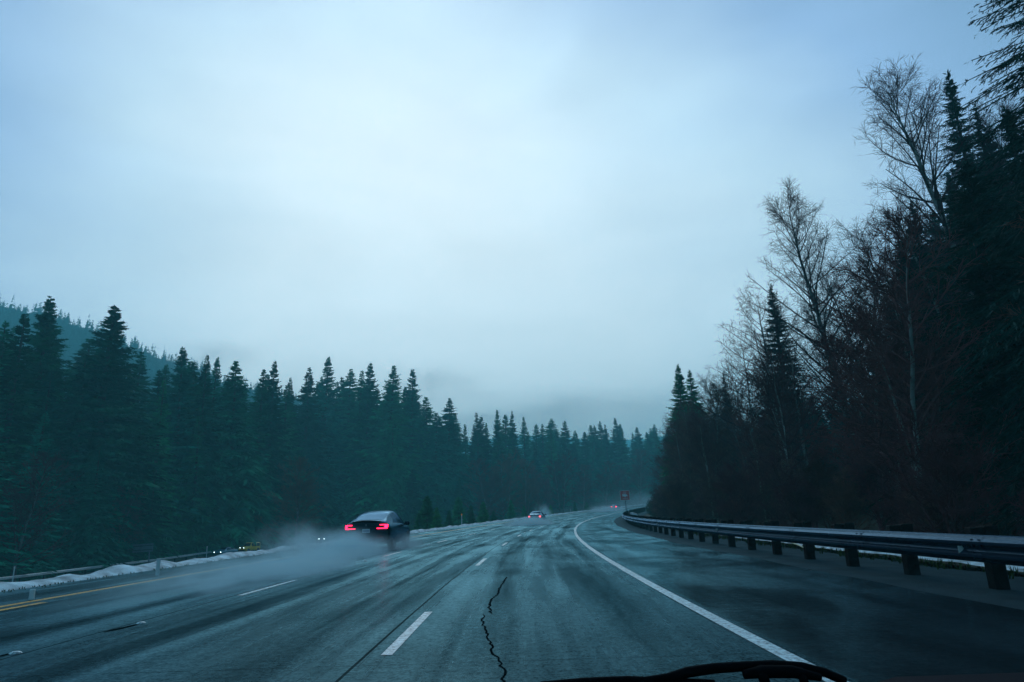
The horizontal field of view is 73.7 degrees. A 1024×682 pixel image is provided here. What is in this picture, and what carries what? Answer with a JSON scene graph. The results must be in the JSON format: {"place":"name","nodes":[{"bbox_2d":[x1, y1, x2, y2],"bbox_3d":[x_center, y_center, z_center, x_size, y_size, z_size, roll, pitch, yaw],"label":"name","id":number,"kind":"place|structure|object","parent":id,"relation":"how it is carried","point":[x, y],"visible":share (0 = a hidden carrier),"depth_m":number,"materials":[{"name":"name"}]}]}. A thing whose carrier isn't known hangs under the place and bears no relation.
{"place":"outdoors","nodes":[
{"label":"outdoors","id":0,"kind":"place"},
{"bbox_2d":[0,307,221,407],"bbox_3d":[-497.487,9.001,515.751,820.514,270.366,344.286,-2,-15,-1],"label":"hills","id":1,"kind":"structure","parent":0,"point":[152,360],"depth_m":591.22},
{"bbox_2d":[0,293,329,419],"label":"hillside wood","id":2,"kind":"object","parent":1,"relation":"on","point":[73,341],"visible":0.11,"depth_m":594.01,"materials":[{"name":"plant"}]},
{"bbox_2d":[0,504,1023,681],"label":"road","id":3,"kind":"structure","parent":0,"point":[566,603],"depth_m":8.70,"materials":[{"name":"asphalt"}]},
{"bbox_2d":[0,507,622,606],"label":"yellow edge line","id":4,"kind":"object","parent":3,"relation":"on","point":[174,576],"visible":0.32,"depth_m":16.47,"materials":[{"name":"paint"}]},
{"bbox_2d":[345,510,409,550],"bbox_3d":[-6.093,8.710,31.512,2.400,1.711,5.085,-2,-14,3],"label":"dark sedan car","id":5,"kind":"object","parent":3,"relation":"on","point":[369,529],"visible":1,"depth_m":29.34,"materials":[{"name":"paint"}]},
{"bbox_2d":[381,510,619,654],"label":"lane dashes","id":6,"kind":"structure","parent":3,"relation":"on","point":[395,645],"depth_m":7.71,"materials":[{"name":"white paint"}]},
{"bbox_2d":[574,512,848,681],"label":"edge line","id":7,"kind":"object","parent":3,"relation":"on","point":[770,647],"visible":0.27,"depth_m":8.00,"materials":[{"name":"white paint"}]},
{"bbox_2d":[879,672,1023,681],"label":"car hood","id":8,"kind":"object","parent":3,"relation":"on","point":[1006,677],"visible":1,"depth_m":0.89,"materials":[{"name":"black paint"}]},
{"bbox_2d":[0,0,1023,441],"label":"sky","id":9,"kind":"structure","parent":0,"point":[541,211],"materials":[{"name":"blue"}]},
{"bbox_2d":[49,497,1023,577],"bbox_3d":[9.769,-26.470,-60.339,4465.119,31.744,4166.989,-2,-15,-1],"label":"ground","id":10,"kind":"structure","parent":0,"point":[630,502],"depth_m":41.25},
{"bbox_2d":[0,424,50,581],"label":"conifer","id":11,"kind":"object","parent":10,"relation":"on","point":[4,568],"visible":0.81,"depth_m":76.52,"materials":[{"name":"green plant"}]},
{"bbox_2d":[0,321,58,544],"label":"conifer","id":12,"kind":"object","parent":10,"relation":"on","point":[5,351],"visible":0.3,"depth_m":101.22,"materials":[{"name":"green plant"}]},
{"bbox_2d":[0,412,73,581],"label":"conifer","id":13,"kind":"object","parent":10,"relation":"on","point":[39,545],"visible":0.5,"depth_m":84.15,"materials":[{"name":"green plant"}]},
{"bbox_2d":[0,314,75,549],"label":"conifer","id":14,"kind":"object","parent":10,"relation":"on","point":[20,378],"visible":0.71,"depth_m":96.71,"materials":[{"name":"green plant"}]},
{"bbox_2d":[0,448,80,581],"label":"young bare tree","id":15,"kind":"object","parent":10,"relation":"on","point":[19,510],"visible":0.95,"depth_m":77.42,"materials":[{"name":"plant"}]},
{"bbox_2d":[7,296,83,544],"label":"conifer","id":16,"kind":"object","parent":10,"relation":"on","point":[46,340],"visible":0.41,"depth_m":106.75,"materials":[{"name":"green plant"}]},
{"bbox_2d":[16,371,75,546],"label":"conifer","id":17,"kind":"object","parent":10,"relation":"on","point":[50,376],"visible":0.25,"depth_m":103.02,"materials":[{"name":"green plant"}]},
{"bbox_2d":[61,338,96,400],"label":"conifer","id":18,"kind":"object","parent":10,"relation":"on","point":[87,347],"visible":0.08,"depth_m":137.12,"materials":[{"name":"green plant"}]},
{"bbox_2d":[49,446,134,574],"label":"conifer","id":19,"kind":"object","parent":10,"relation":"on","point":[96,546],"visible":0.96,"depth_m":92.55,"materials":[{"name":"green plant"}]},
{"bbox_2d":[42,355,148,569],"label":"conifer","id":20,"kind":"object","parent":10,"relation":"on","point":[80,396],"visible":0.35,"depth_m":104.30,"materials":[{"name":"green plant"}]},
{"bbox_2d":[0,550,216,581],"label":"guardrail","id":21,"kind":"object","parent":10,"relation":"on","point":[66,570],"visible":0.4,"depth_m":87.21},
{"bbox_2d":[31,305,189,565],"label":"conifer","id":22,"kind":"object","parent":10,"relation":"on","point":[113,385],"visible":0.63,"depth_m":107.82,"materials":[{"name":"green plant"}]},
{"bbox_2d":[124,352,153,420],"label":"conifer","id":23,"kind":"object","parent":10,"relation":"on","point":[141,370],"visible":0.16,"depth_m":141.37,"materials":[{"name":"green plant"}]},
{"bbox_2d":[127,471,169,564],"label":"conifer","id":24,"kind":"object","parent":10,"relation":"on","point":[152,530],"visible":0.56,"depth_m":108.10,"materials":[{"name":"green plant"}]},
{"bbox_2d":[109,402,189,565],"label":"conifer","id":25,"kind":"object","parent":10,"relation":"on","point":[158,528],"visible":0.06,"depth_m":111.51,"materials":[{"name":"green plant"}]},
{"bbox_2d":[143,380,191,556],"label":"conifer","id":26,"kind":"object","parent":10,"relation":"on","point":[159,418],"visible":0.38,"depth_m":120.85,"materials":[{"name":"green plant"}]},
{"bbox_2d":[136,369,218,554],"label":"conifer","id":27,"kind":"object","parent":10,"relation":"on","point":[158,383],"visible":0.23,"depth_m":130.73,"materials":[{"name":"green plant"}]},
{"bbox_2d":[140,347,248,556],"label":"conifer","id":28,"kind":"object","parent":10,"relation":"on","point":[183,384],"visible":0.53,"depth_m":131.61,"materials":[{"name":"green plant"}]},
{"bbox_2d":[168,407,224,555],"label":"conifer","id":29,"kind":"object","parent":10,"relation":"on","point":[195,499],"visible":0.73,"depth_m":126.04,"materials":[{"name":"green plant"}]},
{"bbox_2d":[166,354,239,556],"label":"conifer","id":30,"kind":"object","parent":10,"relation":"on","point":[202,394],"visible":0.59,"depth_m":131.28,"materials":[{"name":"green plant"}]},
{"bbox_2d":[203,357,229,499],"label":"conifer","id":31,"kind":"object","parent":10,"relation":"on","point":[216,382],"visible":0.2,"depth_m":142.03,"materials":[{"name":"green plant"}]},
{"bbox_2d":[193,361,294,554],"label":"conifer","id":32,"kind":"object","parent":10,"relation":"on","point":[244,486],"visible":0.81,"depth_m":137.37,"materials":[{"name":"green plant"}]},
{"bbox_2d":[247,368,299,544],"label":"conifer","id":33,"kind":"object","parent":10,"relation":"on","point":[260,395],"visible":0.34,"depth_m":155.15,"materials":[{"name":"green plant"}]},
{"bbox_2d":[251,360,315,547],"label":"conifer","id":34,"kind":"object","parent":10,"relation":"on","point":[280,453],"visible":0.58,"depth_m":155.34,"materials":[{"name":"green plant"}]},
{"bbox_2d":[249,453,329,545],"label":"young bare tree","id":35,"kind":"object","parent":10,"relation":"on","point":[297,510],"visible":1,"depth_m":116.07,"materials":[{"name":"plant"}]},
{"bbox_2d":[275,385,326,540],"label":"conifer","id":36,"kind":"object","parent":10,"relation":"on","point":[288,415],"visible":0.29,"depth_m":178.94,"materials":[{"name":"green plant"}]},
{"bbox_2d":[0,504,643,591],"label":"snow bank","id":37,"kind":"structure","parent":10,"relation":"on","point":[112,570],"depth_m":22.08,"materials":[{"name":"snow"}]},
{"bbox_2d":[293,367,352,535],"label":"conifer","id":38,"kind":"object","parent":10,"relation":"on","point":[310,427],"visible":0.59,"depth_m":197.65,"materials":[{"name":"green plant"}]},
{"bbox_2d":[312,356,355,527],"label":"conifer","id":39,"kind":"object","parent":10,"relation":"on","point":[327,394],"visible":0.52,"depth_m":214.73,"materials":[{"name":"green plant"}]},
{"bbox_2d":[333,369,358,496],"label":"conifer","id":40,"kind":"object","parent":10,"relation":"on","point":[349,394],"visible":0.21,"depth_m":230.80,"materials":[{"name":"green plant"}]},
{"bbox_2d":[334,371,370,520],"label":"conifer","id":41,"kind":"object","parent":10,"relation":"on","point":[359,390],"visible":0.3,"depth_m":220.89,"materials":[{"name":"green plant"}]},
{"bbox_2d":[327,385,391,529],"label":"conifer","id":42,"kind":"object","parent":10,"relation":"on","point":[360,443],"visible":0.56,"depth_m":212.56,"materials":[{"name":"green plant"}]},
{"bbox_2d":[334,363,385,514],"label":"conifer","id":43,"kind":"object","parent":10,"relation":"on","point":[370,382],"visible":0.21,"depth_m":222.89,"materials":[{"name":"green plant"}]},
{"bbox_2d":[330,365,432,529],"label":"conifer","id":44,"kind":"object","parent":10,"relation":"on","point":[393,404],"visible":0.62,"depth_m":211.99,"materials":[{"name":"green plant"}]},
{"bbox_2d":[367,414,412,525],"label":"conifer","id":45,"kind":"object","parent":10,"relation":"on","point":[391,490],"visible":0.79,"depth_m":201.62,"materials":[{"name":"green plant"}]},
{"bbox_2d":[397,469,424,530],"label":"conifer","id":46,"kind":"object","parent":10,"relation":"on","point":[413,501],"visible":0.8,"depth_m":198.93,"materials":[{"name":"green plant"}]},
{"bbox_2d":[401,368,431,495],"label":"conifer","id":47,"kind":"object","parent":10,"relation":"on","point":[414,403],"visible":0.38,"depth_m":223.27,"materials":[{"name":"green plant"}]},
{"bbox_2d":[416,495,434,528],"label":"young conifer","id":48,"kind":"object","parent":10,"relation":"on","point":[426,514],"visible":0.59,"depth_m":92.43,"materials":[{"name":"green plant"}]},
{"bbox_2d":[413,397,445,520],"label":"conifer","id":49,"kind":"object","parent":10,"relation":"on","point":[427,416],"visible":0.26,"depth_m":226.34,"materials":[{"name":"green plant"}]},
{"bbox_2d":[414,412,466,519],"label":"conifer","id":50,"kind":"object","parent":10,"relation":"on","point":[439,470],"visible":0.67,"depth_m":213.62,"materials":[{"name":"green plant"}]},
{"bbox_2d":[450,497,467,525],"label":"young conifer","id":51,"kind":"object","parent":10,"relation":"on","point":[457,513],"visible":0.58,"depth_m":107.59,"materials":[{"name":"green plant"}]},
{"bbox_2d":[432,398,491,521],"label":"conifer","id":52,"kind":"object","parent":10,"relation":"on","point":[454,440],"visible":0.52,"depth_m":220.53,"materials":[{"name":"green plant"}]},
{"bbox_2d":[466,412,495,516],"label":"conifer","id":53,"kind":"object","parent":10,"relation":"on","point":[477,434],"visible":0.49,"depth_m":239.35,"materials":[{"name":"green plant"}]},
{"bbox_2d":[466,417,515,514],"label":"conifer","id":54,"kind":"object","parent":10,"relation":"on","point":[484,430],"visible":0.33,"depth_m":242.26,"materials":[{"name":"green plant"}]},
{"bbox_2d":[488,410,521,514],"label":"conifer","id":55,"kind":"object","parent":10,"relation":"on","point":[496,425],"visible":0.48,"depth_m":245.31,"materials":[{"name":"green plant"}]},
{"bbox_2d":[500,415,535,514],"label":"conifer","id":56,"kind":"object","parent":10,"relation":"on","point":[505,435],"visible":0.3,"depth_m":258.14,"materials":[{"name":"green plant"}]},
{"bbox_2d":[504,410,532,513],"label":"conifer","id":57,"kind":"object","parent":10,"relation":"on","point":[513,429],"visible":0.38,"depth_m":257.65,"materials":[{"name":"green plant"}]},
{"bbox_2d":[507,459,545,516],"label":"young bare tree","id":58,"kind":"object","parent":10,"relation":"on","point":[533,482],"visible":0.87,"depth_m":200.06,"materials":[{"name":"plant"}]},
{"bbox_2d":[518,417,546,507],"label":"conifer","id":59,"kind":"object","parent":10,"relation":"on","point":[525,449],"visible":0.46,"depth_m":270.48,"materials":[{"name":"green plant"}]},
{"bbox_2d":[520,465,555,513],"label":"young bare tree","id":60,"kind":"object","parent":10,"relation":"on","point":[545,490],"visible":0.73,"depth_m":210.15,"materials":[{"name":"plant"}]},
{"bbox_2d":[540,427,576,508],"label":"conifer","id":61,"kind":"object","parent":10,"relation":"on","point":[551,455],"visible":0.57,"depth_m":277.48,"materials":[{"name":"green plant"}]},
{"bbox_2d":[557,421,595,504],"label":"conifer","id":62,"kind":"object","parent":10,"relation":"on","point":[564,440],"visible":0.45,"depth_m":297.22,"materials":[{"name":"green plant"}]},
{"bbox_2d":[588,437,607,502],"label":"conifer","id":63,"kind":"object","parent":10,"relation":"on","point":[593,462],"visible":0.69,"depth_m":306.37,"materials":[{"name":"green plant"}]},
{"bbox_2d":[584,426,619,500],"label":"conifer","id":64,"kind":"object","parent":10,"relation":"on","point":[599,451],"visible":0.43,"depth_m":314.50,"materials":[{"name":"green plant"}]},
{"bbox_2d":[601,425,625,497],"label":"conifer","id":65,"kind":"object","parent":10,"relation":"on","point":[606,444],"visible":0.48,"depth_m":319.76,"materials":[{"name":"green plant"}]},
{"bbox_2d":[608,418,644,498],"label":"conifer","id":66,"kind":"object","parent":10,"relation":"on","point":[618,441],"visible":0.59,"depth_m":331.16,"materials":[{"name":"green plant"}]},
{"bbox_2d":[636,432,663,494],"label":"conifer","id":67,"kind":"object","parent":10,"relation":"on","point":[648,444],"visible":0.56,"depth_m":342.10,"materials":[{"name":"green plant"}]},
{"bbox_2d":[659,364,696,492],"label":"conifer","id":68,"kind":"object","parent":10,"relation":"on","point":[679,387],"visible":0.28,"depth_m":105.14,"materials":[{"name":"green plant"}]},
{"bbox_2d":[660,471,698,518],"bbox_3d":[14.742,13.872,60.209,3.455,5.110,3.581,-12,-18,34],"label":"brush thicket","id":69,"kind":"object","parent":10,"relation":"on","point":[682,502],"visible":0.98,"depth_m":59.81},
{"bbox_2d":[654,418,707,521],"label":"young bare tree","id":70,"kind":"object","parent":10,"relation":"on","point":[687,462],"visible":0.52,"depth_m":73.30,"materials":[{"name":"plant"}]},
{"bbox_2d":[664,398,707,496],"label":"young bare tree","id":71,"kind":"object","parent":10,"relation":"on","point":[680,413],"visible":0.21,"depth_m":85.73,"materials":[{"name":"plant"}]},
{"bbox_2d":[676,409,734,523],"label":"young bare tree","id":72,"kind":"object","parent":10,"relation":"on","point":[699,442],"visible":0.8,"depth_m":57.09,"materials":[{"name":"plant"}]},
{"bbox_2d":[678,377,744,518],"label":"young bare tree","id":73,"kind":"object","parent":10,"relation":"on","point":[712,387],"visible":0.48,"depth_m":67.85,"materials":[{"name":"plant"}]},
{"bbox_2d":[704,363,759,482],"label":"young bare tree","id":74,"kind":"object","parent":10,"relation":"on","point":[730,412],"visible":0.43,"depth_m":67.33,"materials":[{"name":"plant"}]},
{"bbox_2d":[722,396,785,521],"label":"young bare tree","id":75,"kind":"object","parent":10,"relation":"on","point":[746,429],"visible":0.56,"depth_m":45.80,"materials":[{"name":"plant"}]},
{"bbox_2d":[695,332,819,512],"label":"bare tree","id":76,"kind":"object","parent":10,"relation":"on","point":[724,383],"visible":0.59,"depth_m":63.45,"materials":[{"name":"plant"}]},
{"bbox_2d":[686,284,880,470],"bbox_3d":[20.268,4.319,52.257,12.176,18.372,11.739,7,-17,-31],"label":"bare tree","id":77,"kind":"object","parent":10,"relation":"on","point":[748,326],"visible":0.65,"depth_m":53.39,"materials":[{"name":"plant"}]},
{"bbox_2d":[728,332,842,494],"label":"young bare tree","id":78,"kind":"object","parent":10,"relation":"on","point":[776,397],"visible":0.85,"depth_m":41.50,"materials":[{"name":"plant"}]},
{"bbox_2d":[739,344,840,480],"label":"young bare tree","id":79,"kind":"object","parent":10,"relation":"on","point":[797,453],"visible":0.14,"depth_m":53.90,"materials":[{"name":"plant"}]},
{"bbox_2d":[742,284,850,518],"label":"dark conifer","id":80,"kind":"object","parent":10,"relation":"on","point":[782,334],"visible":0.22,"depth_m":61.47,"materials":[{"name":"green plant"}]},
{"bbox_2d":[736,302,860,478],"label":"bare tree","id":81,"kind":"object","parent":10,"relation":"on","point":[793,370],"visible":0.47,"depth_m":50.64,"materials":[{"name":"plant"}]},
{"bbox_2d":[733,174,881,513],"bbox_3d":[22.647,-0.310,48.976,9.977,24.951,10.057,10,-19,-39],"label":"bare tree","id":82,"kind":"object","parent":10,"relation":"on","point":[795,244],"visible":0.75,"depth_m":50.15,"materials":[{"name":"brown wood"}]},
{"bbox_2d":[614,511,1023,609],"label":"gravel verge","id":83,"kind":"structure","parent":10,"relation":"on","point":[968,585],"depth_m":13.84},
{"bbox_2d":[622,507,1023,589],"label":"guardrail","id":84,"kind":"object","parent":83,"relation":"on","point":[992,549],"visible":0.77,"depth_m":13.43,"materials":[{"name":"metal"}]},
{"bbox_2d":[787,290,888,430],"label":"bare tree","id":85,"kind":"object","parent":10,"relation":"on","point":[819,334],"visible":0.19,"depth_m":49.60,"materials":[{"name":"brown wood"}]},
{"bbox_2d":[790,247,903,486],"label":"bare tree","id":86,"kind":"object","parent":10,"relation":"on","point":[830,291],"visible":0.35,"depth_m":43.55,"materials":[{"name":"plant"}]},
{"bbox_2d":[815,464,879,529],"bbox_3d":[13.401,6.541,27.420,2.315,3.304,2.233,1,-15,-12],"label":"brush thicket","id":87,"kind":"object","parent":10,"relation":"on","point":[843,496],"visible":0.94,"depth_m":27.20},
{"bbox_2d":[685,532,1023,578],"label":"verge grass","id":88,"kind":"structure","parent":10,"relation":"on","point":[937,565],"depth_m":17.27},
{"bbox_2d":[797,242,961,530],"bbox_3d":[16.630,2.226,31.641,7.158,13.181,6.584,-10,-17,29],"label":"young bare tree","id":89,"kind":"object","parent":10,"relation":"on","point":[838,349],"visible":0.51,"depth_m":31.93,"materials":[{"name":"plant"}]},
{"bbox_2d":[735,537,1023,571],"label":"roadside snow","id":90,"kind":"structure","parent":10,"relation":"on","point":[1020,568],"depth_m":16.59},
{"bbox_2d":[813,196,959,383],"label":"bare tree","id":91,"kind":"object","parent":10,"relation":"on","point":[860,239],"visible":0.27,"depth_m":41.84,"materials":[{"name":"brown wood"}]},
{"bbox_2d":[853,377,935,521],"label":"young bare tree","id":92,"kind":"object","parent":10,"relation":"on","point":[873,429],"visible":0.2,"depth_m":28.54,"materials":[{"name":"plant"}]},
{"bbox_2d":[812,191,1023,530],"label":"young bare tree","id":93,"kind":"object","parent":10,"relation":"on","point":[863,319],"visible":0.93,"depth_m":24.42,"materials":[{"name":"plant"}]},
{"bbox_2d":[847,273,1001,532],"bbox_3d":[17.472,2.388,28.441,5.668,11.238,5.928,-4,-15,6],"label":"young bare tree","id":94,"kind":"object","parent":10,"relation":"on","point":[934,361],"visible":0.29,"depth_m":27.90,"materials":[{"name":"plant"}]},
{"bbox_2d":[851,404,1015,533],"bbox_3d":[11.904,4.006,19.356,3.915,4.379,3.588,-9,-16,24],"label":"brush thicket","id":95,"kind":"object","parent":10,"relation":"on","point":[957,471],"visible":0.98,"depth_m":19.02,"materials":[{"name":"plant"}]},
{"bbox_2d":[849,54,1020,310],"bbox_3d":[27.138,-4.717,39.982,10.940,28.588,12.275,-6,-15,17],"label":"bare tree","id":96,"kind":"object","parent":10,"relation":"on","point":[926,180],"visible":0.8,"depth_m":42.04,"materials":[{"name":"brown wood"}]},
{"bbox_2d":[860,180,1010,512],"bbox_3d":[23.099,0.076,35.481,8.359,18.006,8.972,-5,-15,14],"label":"bare tree","id":97,"kind":"object","parent":10,"relation":"on","point":[926,245],"visible":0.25,"depth_m":36.61,"materials":[{"name":"brown wood"}]},
{"bbox_2d":[866,241,1005,518],"bbox_3d":[21.776,1.760,36.490,7.980,16.268,7.601,11,-20,-41],"label":"dark conifer","id":98,"kind":"object","parent":10,"relation":"on","point":[915,284],"visible":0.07,"depth_m":36.93,"materials":[{"name":"green plant"}]},
{"bbox_2d":[894,451,979,533],"bbox_3d":[12.480,4.801,20.223,2.241,3.320,2.501,-9,-16,27],"label":"brush thicket","id":99,"kind":"object","parent":10,"relation":"on","point":[936,515],"visible":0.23,"depth_m":20.08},
{"bbox_2d":[868,161,1023,535],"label":"dark conifer","id":100,"kind":"object","parent":10,"relation":"on","point":[976,285],"visible":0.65,"depth_m":28.00,"materials":[{"name":"green plant"}]},
{"bbox_2d":[908,200,995,505],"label":"dark conifer","id":101,"kind":"object","parent":10,"relation":"on","point":[945,295],"visible":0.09,"depth_m":42.47,"materials":[{"name":"green plant"}]},
{"bbox_2d":[928,70,994,507],"bbox_3d":[32.654,-4.092,46.427,11.867,33.600,12.132,1,-15,-10],"label":"dark conifer","id":102,"kind":"object","parent":10,"relation":"on","point":[954,101],"visible":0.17,"depth_m":49.47,"materials":[{"name":"green plant"}]},
{"bbox_2d":[916,0,1023,536],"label":"dark conifer","id":103,"kind":"object","parent":10,"relation":"on","point":[1016,426],"visible":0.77,"depth_m":23.27,"materials":[{"name":"green plant"}]},
{"bbox_2d":[945,93,1023,252],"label":"bare tree","id":104,"kind":"object","parent":10,"relation":"on","point":[985,122],"visible":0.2,"depth_m":44.19,"materials":[{"name":"plant"}]},
{"bbox_2d":[978,131,1022,307],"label":"dark conifer","id":105,"kind":"object","parent":10,"relation":"on","point":[995,193],"visible":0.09,"depth_m":45.26,"materials":[{"name":"green plant"}]},
{"bbox_2d":[986,106,1023,517],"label":"dark conifer","id":106,"kind":"object","parent":10,"relation":"on","point":[1007,137],"visible":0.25,"depth_m":36.62,"materials":[{"name":"green plant"}]},
{"bbox_2d":[540,660,846,681],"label":"windscreen wiper","id":107,"kind":"object","parent":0,"point":[762,670],"visible":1,"depth_m":0.78,"materials":[{"name":"rubber"}]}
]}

